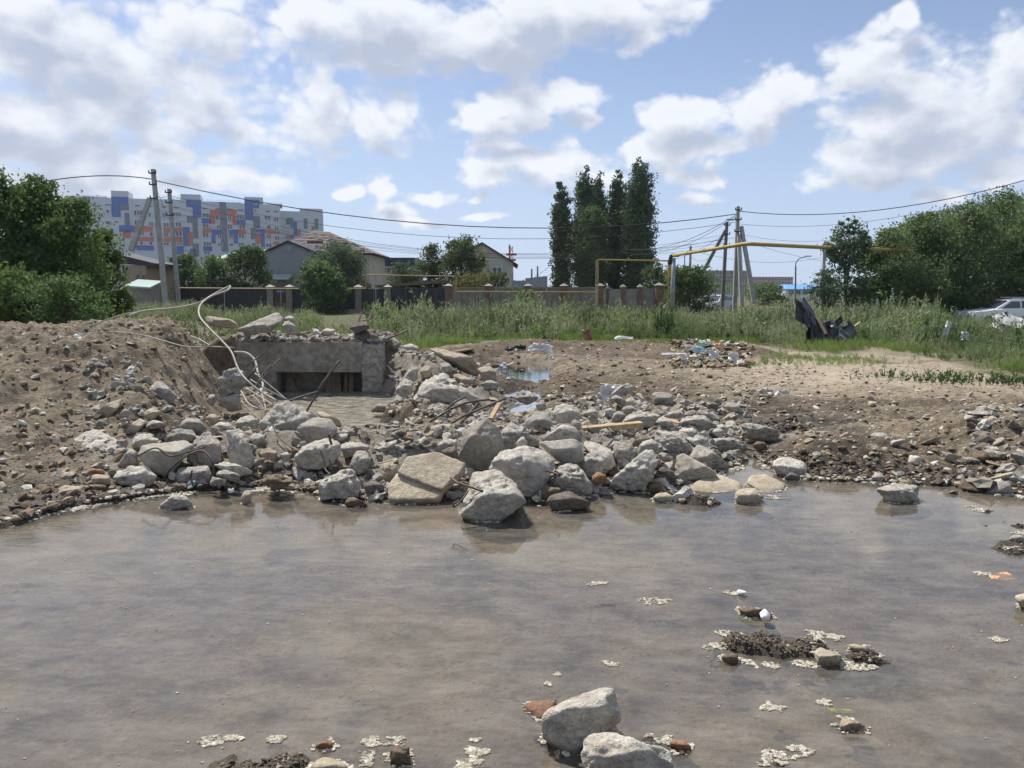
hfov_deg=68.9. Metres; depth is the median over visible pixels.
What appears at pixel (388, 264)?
building
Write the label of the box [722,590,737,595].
foam patch
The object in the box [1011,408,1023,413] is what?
rubble piece
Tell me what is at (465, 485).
rebar
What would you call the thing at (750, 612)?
stone
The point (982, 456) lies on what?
rubble piece
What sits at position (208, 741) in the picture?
foam patch
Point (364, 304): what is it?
weed plant
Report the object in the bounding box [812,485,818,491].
rubble piece
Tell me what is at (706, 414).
concrete chunk
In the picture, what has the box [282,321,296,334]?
concrete chunk
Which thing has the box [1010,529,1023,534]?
foam patch
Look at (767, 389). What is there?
scrap
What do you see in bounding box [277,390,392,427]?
water
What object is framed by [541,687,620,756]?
concrete chunk
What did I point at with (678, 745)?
brick piece
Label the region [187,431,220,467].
concrete chunk
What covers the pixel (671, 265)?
gas pipe
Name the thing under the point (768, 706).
foam patch
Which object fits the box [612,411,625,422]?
concrete chunk
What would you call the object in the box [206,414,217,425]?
concrete chunk
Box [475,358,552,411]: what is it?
water
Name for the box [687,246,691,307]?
utility pole
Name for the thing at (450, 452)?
concrete chunk
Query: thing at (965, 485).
rubble piece
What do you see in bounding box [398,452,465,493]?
concrete slab
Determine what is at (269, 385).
cable
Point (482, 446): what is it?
concrete chunk
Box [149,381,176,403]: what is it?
concrete chunk
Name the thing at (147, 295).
shed
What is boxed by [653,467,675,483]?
concrete chunk
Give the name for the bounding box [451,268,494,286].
bush
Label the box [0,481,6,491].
concrete chunk
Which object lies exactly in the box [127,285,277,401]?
cable
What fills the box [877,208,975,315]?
tree
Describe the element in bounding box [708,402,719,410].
concrete chunk
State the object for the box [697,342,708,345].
rubbish scrap
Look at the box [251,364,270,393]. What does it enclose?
rebar
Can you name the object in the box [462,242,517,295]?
house
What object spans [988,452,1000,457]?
rubble piece
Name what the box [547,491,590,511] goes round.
concrete chunk
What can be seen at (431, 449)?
rubble piece
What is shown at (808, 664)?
foam patch
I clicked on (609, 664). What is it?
foam patch
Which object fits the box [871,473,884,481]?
rubble piece
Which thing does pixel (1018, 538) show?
stone
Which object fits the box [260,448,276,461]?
concrete chunk
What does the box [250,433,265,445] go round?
concrete chunk
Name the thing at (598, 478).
brick piece
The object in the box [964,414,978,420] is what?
rubble piece
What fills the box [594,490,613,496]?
rubble piece
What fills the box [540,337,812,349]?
grass
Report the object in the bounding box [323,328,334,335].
concrete chunk
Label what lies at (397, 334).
rebar
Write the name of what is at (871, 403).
rubble piece
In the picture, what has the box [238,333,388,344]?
rubble
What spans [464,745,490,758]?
foam patch
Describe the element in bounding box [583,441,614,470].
concrete slab
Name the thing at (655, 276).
bush
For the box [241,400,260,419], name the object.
cable
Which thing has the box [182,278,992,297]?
treeline
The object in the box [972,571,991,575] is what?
foam patch
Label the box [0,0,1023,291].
sky
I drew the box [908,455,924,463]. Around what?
rubble piece
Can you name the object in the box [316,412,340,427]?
concrete slab
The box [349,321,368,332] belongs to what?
concrete chunk
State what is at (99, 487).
brick piece
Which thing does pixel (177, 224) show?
window
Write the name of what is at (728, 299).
parked car
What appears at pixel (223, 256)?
house
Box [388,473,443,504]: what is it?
concrete slab
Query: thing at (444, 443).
concrete chunk
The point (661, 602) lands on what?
foam patch
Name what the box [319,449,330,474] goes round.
rebar
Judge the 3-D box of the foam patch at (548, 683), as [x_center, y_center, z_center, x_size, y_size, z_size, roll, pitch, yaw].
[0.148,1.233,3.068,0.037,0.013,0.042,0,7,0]
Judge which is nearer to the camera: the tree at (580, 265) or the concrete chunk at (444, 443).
the concrete chunk at (444, 443)
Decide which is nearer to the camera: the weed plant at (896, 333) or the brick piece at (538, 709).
the brick piece at (538, 709)
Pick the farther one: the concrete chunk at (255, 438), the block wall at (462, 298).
the block wall at (462, 298)
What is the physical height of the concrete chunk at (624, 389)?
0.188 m
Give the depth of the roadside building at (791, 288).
148.98 m
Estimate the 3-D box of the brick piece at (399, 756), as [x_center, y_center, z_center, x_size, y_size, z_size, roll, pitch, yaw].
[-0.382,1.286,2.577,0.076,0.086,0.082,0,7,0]
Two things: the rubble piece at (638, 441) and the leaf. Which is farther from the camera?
the rubble piece at (638, 441)
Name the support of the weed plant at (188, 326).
on the ground at (444, 661)
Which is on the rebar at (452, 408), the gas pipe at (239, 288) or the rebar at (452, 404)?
the rebar at (452, 404)
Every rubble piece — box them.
[272,490,279,495]
[292,467,308,480]
[297,494,305,499]
[309,472,316,480]
[334,433,347,441]
[336,430,351,433]
[364,468,375,477]
[378,430,386,435]
[384,425,399,428]
[386,440,396,449]
[405,418,413,425]
[418,442,438,451]
[442,432,452,438]
[445,490,458,500]
[460,486,468,491]
[543,425,555,429]
[582,418,597,425]
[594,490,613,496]
[607,441,620,449]
[620,399,633,406]
[631,438,651,445]
[636,393,644,400]
[658,453,665,458]
[676,394,683,399]
[686,437,708,446]
[711,413,720,420]
[724,470,734,476]
[798,448,805,453]
[803,438,814,442]
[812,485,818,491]
[868,401,876,406]
[870,432,886,436]
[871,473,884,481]
[888,401,898,405]
[890,439,905,445]
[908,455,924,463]
[921,437,940,443]
[943,453,961,461]
[960,479,982,491]
[963,457,981,462]
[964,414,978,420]
[966,410,990,414]
[966,422,974,429]
[967,430,990,433]
[971,418,980,423]
[972,450,989,462]
[975,405,986,410]
[985,481,1011,496]
[986,460,999,466]
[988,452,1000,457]
[989,437,1004,445]
[989,471,1019,479]
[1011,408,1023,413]
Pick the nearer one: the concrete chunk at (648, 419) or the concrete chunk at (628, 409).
the concrete chunk at (648, 419)
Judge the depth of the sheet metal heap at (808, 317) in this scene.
21.55 m
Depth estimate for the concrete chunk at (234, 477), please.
5.99 m
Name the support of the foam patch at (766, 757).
on the water
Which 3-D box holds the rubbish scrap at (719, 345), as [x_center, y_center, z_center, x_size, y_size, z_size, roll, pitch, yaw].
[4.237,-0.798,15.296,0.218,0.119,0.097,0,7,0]
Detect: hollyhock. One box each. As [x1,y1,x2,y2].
[835,288,843,315]
[884,284,893,310]
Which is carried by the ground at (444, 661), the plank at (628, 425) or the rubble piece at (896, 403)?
the rubble piece at (896, 403)
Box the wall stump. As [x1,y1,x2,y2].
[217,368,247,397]
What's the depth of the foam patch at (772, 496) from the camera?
5.85 m
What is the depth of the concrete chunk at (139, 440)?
6.71 m
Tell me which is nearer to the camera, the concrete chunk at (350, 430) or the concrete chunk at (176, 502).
the concrete chunk at (176, 502)
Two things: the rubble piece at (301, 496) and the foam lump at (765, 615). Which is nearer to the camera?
the foam lump at (765, 615)
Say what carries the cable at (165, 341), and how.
on the ground at (444, 661)
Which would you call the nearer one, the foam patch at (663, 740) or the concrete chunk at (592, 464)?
the foam patch at (663, 740)
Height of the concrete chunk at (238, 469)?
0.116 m
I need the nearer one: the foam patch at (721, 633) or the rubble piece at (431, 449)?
the foam patch at (721, 633)
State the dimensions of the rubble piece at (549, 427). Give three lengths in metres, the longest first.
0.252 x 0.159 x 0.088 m
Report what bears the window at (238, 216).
in the apartment building at (124, 209)
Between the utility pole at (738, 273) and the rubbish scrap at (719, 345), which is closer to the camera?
the rubbish scrap at (719, 345)
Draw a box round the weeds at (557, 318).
[127,302,1018,361]
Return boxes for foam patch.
[196,734,228,747]
[221,734,243,741]
[266,735,287,743]
[347,750,375,767]
[360,735,379,747]
[378,735,405,745]
[454,758,484,767]
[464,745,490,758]
[469,737,481,742]
[543,681,552,686]
[552,672,561,675]
[586,581,608,585]
[602,660,619,666]
[638,596,672,604]
[644,733,672,744]
[702,642,727,650]
[713,630,744,636]
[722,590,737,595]
[738,658,757,665]
[754,661,780,669]
[757,748,799,766]
[759,700,787,710]
[766,494,789,498]
[784,744,815,757]
[790,660,822,668]
[804,629,839,638]
[814,698,832,706]
[824,634,845,641]
[838,658,878,671]
[965,505,986,511]
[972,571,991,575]
[988,636,1009,642]
[1003,546,1023,551]
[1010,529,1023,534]
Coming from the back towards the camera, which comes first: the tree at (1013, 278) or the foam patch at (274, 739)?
the tree at (1013, 278)
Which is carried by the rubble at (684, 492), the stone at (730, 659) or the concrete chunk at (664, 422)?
the concrete chunk at (664, 422)
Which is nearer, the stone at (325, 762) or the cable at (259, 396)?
the stone at (325, 762)
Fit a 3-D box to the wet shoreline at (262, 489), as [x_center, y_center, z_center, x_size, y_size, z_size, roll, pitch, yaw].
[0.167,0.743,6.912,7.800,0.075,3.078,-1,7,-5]
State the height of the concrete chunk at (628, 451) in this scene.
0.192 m
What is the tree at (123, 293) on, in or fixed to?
on the ground at (444, 661)
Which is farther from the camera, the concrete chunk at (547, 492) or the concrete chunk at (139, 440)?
the concrete chunk at (139, 440)
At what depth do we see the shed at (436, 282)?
54.53 m
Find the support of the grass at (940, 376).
on the ground at (444, 661)
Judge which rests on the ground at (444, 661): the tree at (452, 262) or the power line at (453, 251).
the tree at (452, 262)
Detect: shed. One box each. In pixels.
[124,279,160,308]
[374,280,447,310]
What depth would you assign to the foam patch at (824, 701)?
2.92 m
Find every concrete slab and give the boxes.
[205,316,237,328]
[217,394,241,411]
[238,313,283,334]
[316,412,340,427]
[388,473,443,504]
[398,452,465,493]
[430,348,479,375]
[453,374,479,386]
[539,439,584,463]
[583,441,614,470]
[690,474,741,498]
[713,437,746,451]
[747,474,785,498]
[1014,593,1023,608]
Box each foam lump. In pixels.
[737,589,746,595]
[760,609,770,621]
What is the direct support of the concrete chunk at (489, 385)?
on the ground at (444, 661)
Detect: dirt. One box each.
[0,414,1023,520]
[208,494,1023,767]
[477,339,803,403]
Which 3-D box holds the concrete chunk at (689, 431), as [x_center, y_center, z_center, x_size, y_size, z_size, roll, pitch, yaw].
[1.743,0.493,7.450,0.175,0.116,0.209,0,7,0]
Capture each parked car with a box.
[697,295,732,310]
[955,297,1023,322]
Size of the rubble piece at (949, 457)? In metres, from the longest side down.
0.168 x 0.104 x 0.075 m
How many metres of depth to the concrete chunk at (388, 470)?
6.08 m
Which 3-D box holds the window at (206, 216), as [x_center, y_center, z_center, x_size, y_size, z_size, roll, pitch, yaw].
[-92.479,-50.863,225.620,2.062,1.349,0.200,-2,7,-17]
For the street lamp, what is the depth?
108.78 m
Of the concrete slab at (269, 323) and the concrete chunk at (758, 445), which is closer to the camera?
the concrete chunk at (758, 445)
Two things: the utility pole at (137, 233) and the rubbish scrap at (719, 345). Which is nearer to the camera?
the rubbish scrap at (719, 345)
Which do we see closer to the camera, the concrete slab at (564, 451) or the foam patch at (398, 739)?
the foam patch at (398, 739)
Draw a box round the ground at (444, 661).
[0,295,1023,767]
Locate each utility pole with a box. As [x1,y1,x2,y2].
[128,169,168,305]
[165,189,180,306]
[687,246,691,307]
[704,222,730,309]
[732,206,755,313]
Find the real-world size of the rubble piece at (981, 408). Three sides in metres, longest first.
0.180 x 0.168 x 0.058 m
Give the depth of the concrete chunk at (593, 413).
8.10 m
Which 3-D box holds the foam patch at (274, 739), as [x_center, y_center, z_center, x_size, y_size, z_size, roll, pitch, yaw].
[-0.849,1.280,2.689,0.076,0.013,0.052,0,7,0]
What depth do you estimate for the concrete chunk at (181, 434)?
6.91 m
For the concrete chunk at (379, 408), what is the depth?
9.61 m
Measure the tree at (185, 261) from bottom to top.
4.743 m
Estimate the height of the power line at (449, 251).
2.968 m
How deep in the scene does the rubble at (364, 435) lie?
6.75 m
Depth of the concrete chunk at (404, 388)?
10.18 m
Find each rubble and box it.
[48,320,1000,503]
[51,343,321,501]
[236,329,401,350]
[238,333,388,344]
[296,402,548,501]
[384,336,506,428]
[538,392,750,502]
[748,395,1021,485]
[957,404,1023,491]
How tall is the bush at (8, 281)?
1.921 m
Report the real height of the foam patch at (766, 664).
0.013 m
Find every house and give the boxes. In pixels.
[121,253,181,307]
[217,250,326,308]
[263,240,323,298]
[293,232,390,298]
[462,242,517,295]
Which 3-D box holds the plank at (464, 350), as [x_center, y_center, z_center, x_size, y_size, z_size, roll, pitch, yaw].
[-1.281,-0.794,18.038,0.200,0.052,1.117,3,8,26]
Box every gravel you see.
[0,315,249,520]
[227,330,750,506]
[721,365,1023,490]
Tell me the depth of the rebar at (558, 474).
5.67 m
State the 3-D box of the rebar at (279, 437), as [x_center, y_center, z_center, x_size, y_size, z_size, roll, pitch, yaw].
[-2.015,0.448,6.644,0.045,0.271,0.673,-6,9,-41]
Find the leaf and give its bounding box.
[826,708,854,714]
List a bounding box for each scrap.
[73,333,90,338]
[494,362,507,370]
[506,344,526,350]
[527,343,552,352]
[546,354,554,359]
[582,329,591,340]
[599,384,618,399]
[614,335,632,339]
[661,352,686,354]
[674,350,689,353]
[681,354,686,363]
[684,344,698,349]
[693,346,705,352]
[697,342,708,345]
[709,349,718,359]
[714,342,723,347]
[728,352,738,362]
[758,387,773,393]
[767,389,789,396]
[941,321,951,336]
[960,331,968,339]
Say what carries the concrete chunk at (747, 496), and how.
on the water
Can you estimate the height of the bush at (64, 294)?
1.742 m
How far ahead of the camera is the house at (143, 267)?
48.12 m
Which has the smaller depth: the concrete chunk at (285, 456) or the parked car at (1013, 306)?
the concrete chunk at (285, 456)
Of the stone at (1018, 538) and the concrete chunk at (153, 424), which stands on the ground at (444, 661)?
the concrete chunk at (153, 424)
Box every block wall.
[444,284,594,312]
[596,283,663,313]
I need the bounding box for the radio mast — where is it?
[506,245,515,280]
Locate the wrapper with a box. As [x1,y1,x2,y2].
[988,572,1017,580]
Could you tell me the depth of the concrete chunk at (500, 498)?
5.23 m
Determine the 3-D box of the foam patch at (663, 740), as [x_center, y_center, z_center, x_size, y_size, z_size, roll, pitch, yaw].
[0.528,1.277,2.691,0.106,0.018,0.063,1,7,11]
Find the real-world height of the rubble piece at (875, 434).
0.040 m
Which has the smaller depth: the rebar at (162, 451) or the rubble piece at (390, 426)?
the rebar at (162, 451)
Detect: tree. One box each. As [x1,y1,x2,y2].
[0,164,54,320]
[0,172,92,309]
[23,191,125,322]
[83,227,137,318]
[167,250,205,291]
[188,253,238,299]
[224,244,278,287]
[299,237,373,288]
[383,260,425,287]
[413,242,449,287]
[437,233,488,287]
[547,181,575,286]
[560,201,618,288]
[570,164,600,286]
[591,170,609,287]
[602,169,626,288]
[615,156,661,288]
[662,264,724,314]
[817,216,878,311]
[849,226,928,313]
[867,222,934,306]
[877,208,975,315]
[919,197,1017,319]
[932,201,995,312]
[940,185,1023,300]
[975,199,1022,292]
[977,188,1023,298]
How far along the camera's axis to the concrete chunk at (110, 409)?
7.36 m
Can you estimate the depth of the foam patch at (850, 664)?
3.21 m
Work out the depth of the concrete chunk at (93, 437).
6.73 m
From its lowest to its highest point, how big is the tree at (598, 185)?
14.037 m
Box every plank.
[451,348,473,351]
[457,408,463,420]
[488,402,501,419]
[581,421,642,431]
[659,417,681,423]
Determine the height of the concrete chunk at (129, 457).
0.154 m
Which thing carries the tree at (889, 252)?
on the ground at (444, 661)
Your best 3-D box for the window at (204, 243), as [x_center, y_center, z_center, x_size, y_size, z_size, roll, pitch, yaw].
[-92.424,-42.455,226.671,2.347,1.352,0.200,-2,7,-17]
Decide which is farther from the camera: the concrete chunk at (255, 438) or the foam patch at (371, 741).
the concrete chunk at (255, 438)
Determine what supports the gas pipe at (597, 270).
on the ground at (444, 661)
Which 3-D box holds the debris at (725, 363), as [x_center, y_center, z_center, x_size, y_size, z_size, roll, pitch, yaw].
[4.622,-0.789,17.227,2.121,0.410,7.192,2,7,15]
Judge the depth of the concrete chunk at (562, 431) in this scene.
6.35 m
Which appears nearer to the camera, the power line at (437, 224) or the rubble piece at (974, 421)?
the rubble piece at (974, 421)
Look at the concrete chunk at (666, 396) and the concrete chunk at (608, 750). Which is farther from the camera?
the concrete chunk at (666, 396)
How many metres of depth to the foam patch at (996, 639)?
3.46 m
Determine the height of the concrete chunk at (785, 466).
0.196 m
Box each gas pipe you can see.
[171,287,298,309]
[349,274,594,307]
[595,259,668,306]
[668,242,913,310]
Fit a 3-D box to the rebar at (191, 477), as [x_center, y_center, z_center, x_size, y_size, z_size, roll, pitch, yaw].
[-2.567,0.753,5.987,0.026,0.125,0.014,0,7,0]
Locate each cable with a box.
[90,312,139,326]
[91,332,234,347]
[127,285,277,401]
[190,335,210,346]
[234,351,263,397]
[241,390,268,410]
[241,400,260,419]
[242,389,265,412]
[243,397,272,408]
[246,388,273,406]
[250,379,287,399]
[254,373,283,396]
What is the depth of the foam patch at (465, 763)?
2.55 m
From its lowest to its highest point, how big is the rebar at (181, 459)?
0.294 m
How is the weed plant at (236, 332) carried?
on the ground at (444, 661)
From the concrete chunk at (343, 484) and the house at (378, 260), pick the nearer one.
the concrete chunk at (343, 484)
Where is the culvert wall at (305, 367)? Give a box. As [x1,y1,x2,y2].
[236,341,385,396]
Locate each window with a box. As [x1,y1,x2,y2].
[133,211,141,215]
[175,222,181,226]
[176,231,182,236]
[202,213,209,217]
[203,242,211,245]
[236,215,244,218]
[492,267,501,274]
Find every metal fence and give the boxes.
[174,285,444,313]
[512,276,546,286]
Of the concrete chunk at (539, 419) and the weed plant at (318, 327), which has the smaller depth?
the concrete chunk at (539, 419)
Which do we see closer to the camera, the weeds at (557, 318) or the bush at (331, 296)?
the weeds at (557, 318)
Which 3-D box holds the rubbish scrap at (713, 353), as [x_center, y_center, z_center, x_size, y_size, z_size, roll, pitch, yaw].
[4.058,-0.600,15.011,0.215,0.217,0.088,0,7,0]
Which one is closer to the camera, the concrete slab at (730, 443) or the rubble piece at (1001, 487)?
the rubble piece at (1001, 487)
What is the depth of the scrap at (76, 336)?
9.22 m
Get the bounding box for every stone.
[311,757,347,767]
[721,653,737,665]
[738,607,771,618]
[813,647,841,667]
[839,718,864,733]
[849,644,878,655]
[1009,535,1023,541]
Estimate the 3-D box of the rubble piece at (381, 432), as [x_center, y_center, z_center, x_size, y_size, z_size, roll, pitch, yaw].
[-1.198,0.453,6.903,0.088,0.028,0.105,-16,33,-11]
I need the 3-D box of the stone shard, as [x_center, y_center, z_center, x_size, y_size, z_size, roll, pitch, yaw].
[-2.027,0.866,5.703,0.075,0.118,0.148,-2,7,-19]
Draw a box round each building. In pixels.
[67,191,323,292]
[384,258,422,287]
[704,270,747,295]
[747,277,793,293]
[777,284,819,298]
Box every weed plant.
[118,309,161,318]
[147,306,208,343]
[199,320,249,345]
[214,322,283,337]
[300,322,335,333]
[300,324,311,332]
[362,299,402,323]
[501,289,543,311]
[651,303,676,335]
[886,326,904,340]
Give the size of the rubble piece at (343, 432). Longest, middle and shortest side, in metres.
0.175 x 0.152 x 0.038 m
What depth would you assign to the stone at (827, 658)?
3.22 m
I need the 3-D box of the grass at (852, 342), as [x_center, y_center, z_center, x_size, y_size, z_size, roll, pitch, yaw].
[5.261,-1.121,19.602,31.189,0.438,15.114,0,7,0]
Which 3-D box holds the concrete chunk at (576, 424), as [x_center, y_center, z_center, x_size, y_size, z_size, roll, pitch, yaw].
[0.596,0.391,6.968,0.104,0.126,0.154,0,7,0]
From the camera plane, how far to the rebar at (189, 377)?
8.04 m
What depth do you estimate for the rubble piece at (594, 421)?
8.07 m
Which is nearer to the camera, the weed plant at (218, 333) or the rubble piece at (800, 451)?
the rubble piece at (800, 451)
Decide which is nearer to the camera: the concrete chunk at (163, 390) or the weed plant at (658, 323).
the concrete chunk at (163, 390)
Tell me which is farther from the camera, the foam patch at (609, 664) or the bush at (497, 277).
the bush at (497, 277)
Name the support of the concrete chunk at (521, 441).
on the concrete chunk at (523, 468)
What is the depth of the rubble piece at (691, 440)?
7.11 m
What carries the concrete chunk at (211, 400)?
on the ground at (444, 661)
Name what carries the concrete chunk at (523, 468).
on the ground at (444, 661)
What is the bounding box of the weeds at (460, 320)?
[2,285,1023,363]
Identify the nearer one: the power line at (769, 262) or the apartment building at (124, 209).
the power line at (769, 262)
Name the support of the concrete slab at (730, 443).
on the ground at (444, 661)
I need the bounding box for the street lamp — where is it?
[794,256,811,302]
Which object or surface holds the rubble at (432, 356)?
on the ground at (444, 661)
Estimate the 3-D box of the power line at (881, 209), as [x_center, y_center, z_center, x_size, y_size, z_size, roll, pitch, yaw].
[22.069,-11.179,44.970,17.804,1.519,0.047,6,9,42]
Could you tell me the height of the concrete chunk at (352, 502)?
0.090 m
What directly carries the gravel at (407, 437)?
on the ground at (444, 661)
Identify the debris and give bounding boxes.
[669,339,755,368]
[678,338,742,363]
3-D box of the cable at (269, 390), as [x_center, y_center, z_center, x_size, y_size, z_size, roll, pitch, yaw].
[-2.776,0.070,8.497,0.468,0.233,0.067,2,7,12]
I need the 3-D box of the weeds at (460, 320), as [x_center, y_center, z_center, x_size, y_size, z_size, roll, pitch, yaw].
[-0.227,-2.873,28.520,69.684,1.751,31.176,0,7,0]
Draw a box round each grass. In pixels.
[227,326,1023,371]
[429,337,629,349]
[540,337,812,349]
[663,341,940,369]
[669,357,843,369]
[850,367,1020,384]
[931,369,1023,375]
[952,371,1023,387]
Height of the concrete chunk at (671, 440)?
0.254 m
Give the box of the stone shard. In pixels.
[241,490,251,505]
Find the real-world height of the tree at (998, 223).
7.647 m
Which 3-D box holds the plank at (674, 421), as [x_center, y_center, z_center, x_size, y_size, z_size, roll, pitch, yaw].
[1.624,0.374,7.653,0.050,0.029,0.327,-3,8,-23]
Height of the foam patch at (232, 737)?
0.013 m
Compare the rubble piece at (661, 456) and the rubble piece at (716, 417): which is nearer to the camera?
the rubble piece at (661, 456)
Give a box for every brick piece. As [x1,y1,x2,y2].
[87,468,104,474]
[91,474,110,484]
[92,484,106,491]
[316,740,332,749]
[390,746,410,767]
[523,700,556,725]
[592,472,606,485]
[670,739,691,752]
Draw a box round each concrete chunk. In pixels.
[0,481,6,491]
[58,485,82,494]
[60,471,76,479]
[74,430,126,451]
[96,398,121,416]
[113,465,156,487]
[118,448,137,466]
[120,409,129,417]
[126,419,146,433]
[132,433,158,448]
[138,440,193,476]
[143,408,160,420]
[145,420,166,429]
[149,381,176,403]
[160,494,192,509]
[165,428,196,441]
[176,465,210,482]
[179,418,204,435]
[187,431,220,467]
[206,394,216,405]
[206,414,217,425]
[210,477,225,485]
[214,422,234,429]
[215,462,252,475]
[216,470,240,482]
[226,429,254,468]
[235,415,258,428]
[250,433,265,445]
[258,400,317,430]
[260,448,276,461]
[260,474,293,490]
[280,452,291,461]
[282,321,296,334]
[284,316,295,322]
[293,438,340,469]
[297,417,337,442]
[318,469,359,500]
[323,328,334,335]
[341,442,368,457]
[342,426,356,435]
[345,497,366,508]
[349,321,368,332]
[349,450,371,474]
[353,329,378,343]
[364,480,383,493]
[371,403,386,412]
[381,461,396,480]
[396,378,413,397]
[403,344,419,351]
[405,365,417,381]
[413,373,479,404]
[420,365,430,377]
[429,424,451,434]
[437,438,456,453]
[440,363,452,373]
[441,446,456,458]
[454,398,471,415]
[458,418,505,471]
[461,469,525,525]
[477,366,496,381]
[480,380,498,390]
[489,446,554,491]
[501,422,539,449]
[513,390,537,404]
[516,437,526,446]
[524,411,556,429]
[535,400,546,410]
[541,486,560,498]
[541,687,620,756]
[542,424,581,440]
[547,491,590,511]
[553,404,582,423]
[553,463,592,495]
[571,420,581,429]
[580,453,605,477]
[581,732,673,767]
[586,409,598,418]
[609,449,658,491]
[610,395,625,405]
[611,383,634,396]
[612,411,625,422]
[613,442,637,461]
[622,405,636,414]
[624,410,660,427]
[639,439,658,453]
[647,481,663,493]
[652,392,672,404]
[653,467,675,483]
[653,492,672,505]
[654,430,692,454]
[656,417,674,427]
[664,410,684,418]
[676,453,716,481]
[679,428,695,435]
[680,415,716,430]
[689,445,728,469]
[690,435,708,446]
[697,410,712,421]
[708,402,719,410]
[712,428,723,437]
[717,424,728,432]
[725,402,741,412]
[735,488,763,505]
[740,423,779,441]
[753,441,767,450]
[772,457,806,475]
[784,472,799,480]
[876,483,919,505]
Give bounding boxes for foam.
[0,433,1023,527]
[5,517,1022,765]
[158,442,1023,767]
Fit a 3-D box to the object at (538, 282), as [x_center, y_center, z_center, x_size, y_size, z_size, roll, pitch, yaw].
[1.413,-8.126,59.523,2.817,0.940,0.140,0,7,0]
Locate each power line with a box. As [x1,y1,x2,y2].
[21,175,151,186]
[156,180,735,228]
[161,204,715,257]
[161,210,720,255]
[162,217,693,258]
[172,196,734,238]
[173,199,730,254]
[174,206,715,253]
[629,216,733,249]
[650,216,735,253]
[703,253,820,262]
[740,180,1023,214]
[743,213,916,226]
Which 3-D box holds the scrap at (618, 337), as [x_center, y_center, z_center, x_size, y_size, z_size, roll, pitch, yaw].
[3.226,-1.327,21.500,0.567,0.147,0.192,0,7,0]
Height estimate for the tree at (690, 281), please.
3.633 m
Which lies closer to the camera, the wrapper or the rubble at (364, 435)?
the wrapper
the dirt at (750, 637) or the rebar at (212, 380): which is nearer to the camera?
the dirt at (750, 637)
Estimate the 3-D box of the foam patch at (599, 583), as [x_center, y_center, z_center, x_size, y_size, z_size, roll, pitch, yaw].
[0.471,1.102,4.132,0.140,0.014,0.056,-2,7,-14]
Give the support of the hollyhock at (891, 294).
on the ground at (444, 661)
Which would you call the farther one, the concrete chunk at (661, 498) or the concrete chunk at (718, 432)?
the concrete chunk at (718, 432)
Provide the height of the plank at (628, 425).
0.088 m
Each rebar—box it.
[137,446,205,456]
[163,450,213,486]
[187,366,192,388]
[190,470,193,485]
[210,368,214,392]
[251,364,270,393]
[252,358,279,394]
[265,391,319,414]
[270,415,298,451]
[306,360,339,410]
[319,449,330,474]
[386,329,407,339]
[429,396,465,422]
[434,398,489,419]
[450,397,506,423]
[450,476,482,491]
[452,490,468,507]
[460,403,477,423]
[546,469,560,476]
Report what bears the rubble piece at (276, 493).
on the ground at (444, 661)
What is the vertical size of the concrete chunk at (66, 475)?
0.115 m
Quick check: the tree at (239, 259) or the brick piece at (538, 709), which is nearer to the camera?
the brick piece at (538, 709)
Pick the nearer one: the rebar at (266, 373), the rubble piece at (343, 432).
the rubble piece at (343, 432)
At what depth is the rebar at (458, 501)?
5.16 m
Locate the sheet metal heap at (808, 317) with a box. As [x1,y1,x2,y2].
[795,297,860,344]
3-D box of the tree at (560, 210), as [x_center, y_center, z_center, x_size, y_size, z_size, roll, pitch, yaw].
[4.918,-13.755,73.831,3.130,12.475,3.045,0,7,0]
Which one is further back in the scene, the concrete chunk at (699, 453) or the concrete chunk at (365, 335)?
the concrete chunk at (365, 335)
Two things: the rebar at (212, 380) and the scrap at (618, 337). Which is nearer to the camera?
the rebar at (212, 380)
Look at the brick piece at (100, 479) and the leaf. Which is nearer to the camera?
the leaf
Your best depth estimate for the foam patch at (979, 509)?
5.53 m
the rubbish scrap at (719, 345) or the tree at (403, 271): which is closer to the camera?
the rubbish scrap at (719, 345)
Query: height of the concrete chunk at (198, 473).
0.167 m
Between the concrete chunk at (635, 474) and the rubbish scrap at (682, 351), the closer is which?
the concrete chunk at (635, 474)
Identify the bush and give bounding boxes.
[0,261,61,322]
[8,270,116,323]
[293,259,351,313]
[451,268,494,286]
[481,270,508,286]
[640,259,670,310]
[744,280,790,305]
[803,266,854,313]
[880,252,960,310]
[939,251,992,314]
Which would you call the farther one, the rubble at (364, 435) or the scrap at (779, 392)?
the scrap at (779, 392)
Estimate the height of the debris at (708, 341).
0.371 m
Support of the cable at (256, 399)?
on the ground at (444, 661)
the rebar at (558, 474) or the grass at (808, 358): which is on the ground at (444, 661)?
the grass at (808, 358)
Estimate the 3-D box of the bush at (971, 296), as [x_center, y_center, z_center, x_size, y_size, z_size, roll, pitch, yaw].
[23.693,-5.271,39.655,3.718,3.969,3.628,0,7,0]
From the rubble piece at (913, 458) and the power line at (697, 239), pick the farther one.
the power line at (697, 239)
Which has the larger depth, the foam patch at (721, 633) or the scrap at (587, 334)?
the scrap at (587, 334)
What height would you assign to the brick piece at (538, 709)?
0.045 m
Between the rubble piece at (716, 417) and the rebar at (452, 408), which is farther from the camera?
the rubble piece at (716, 417)

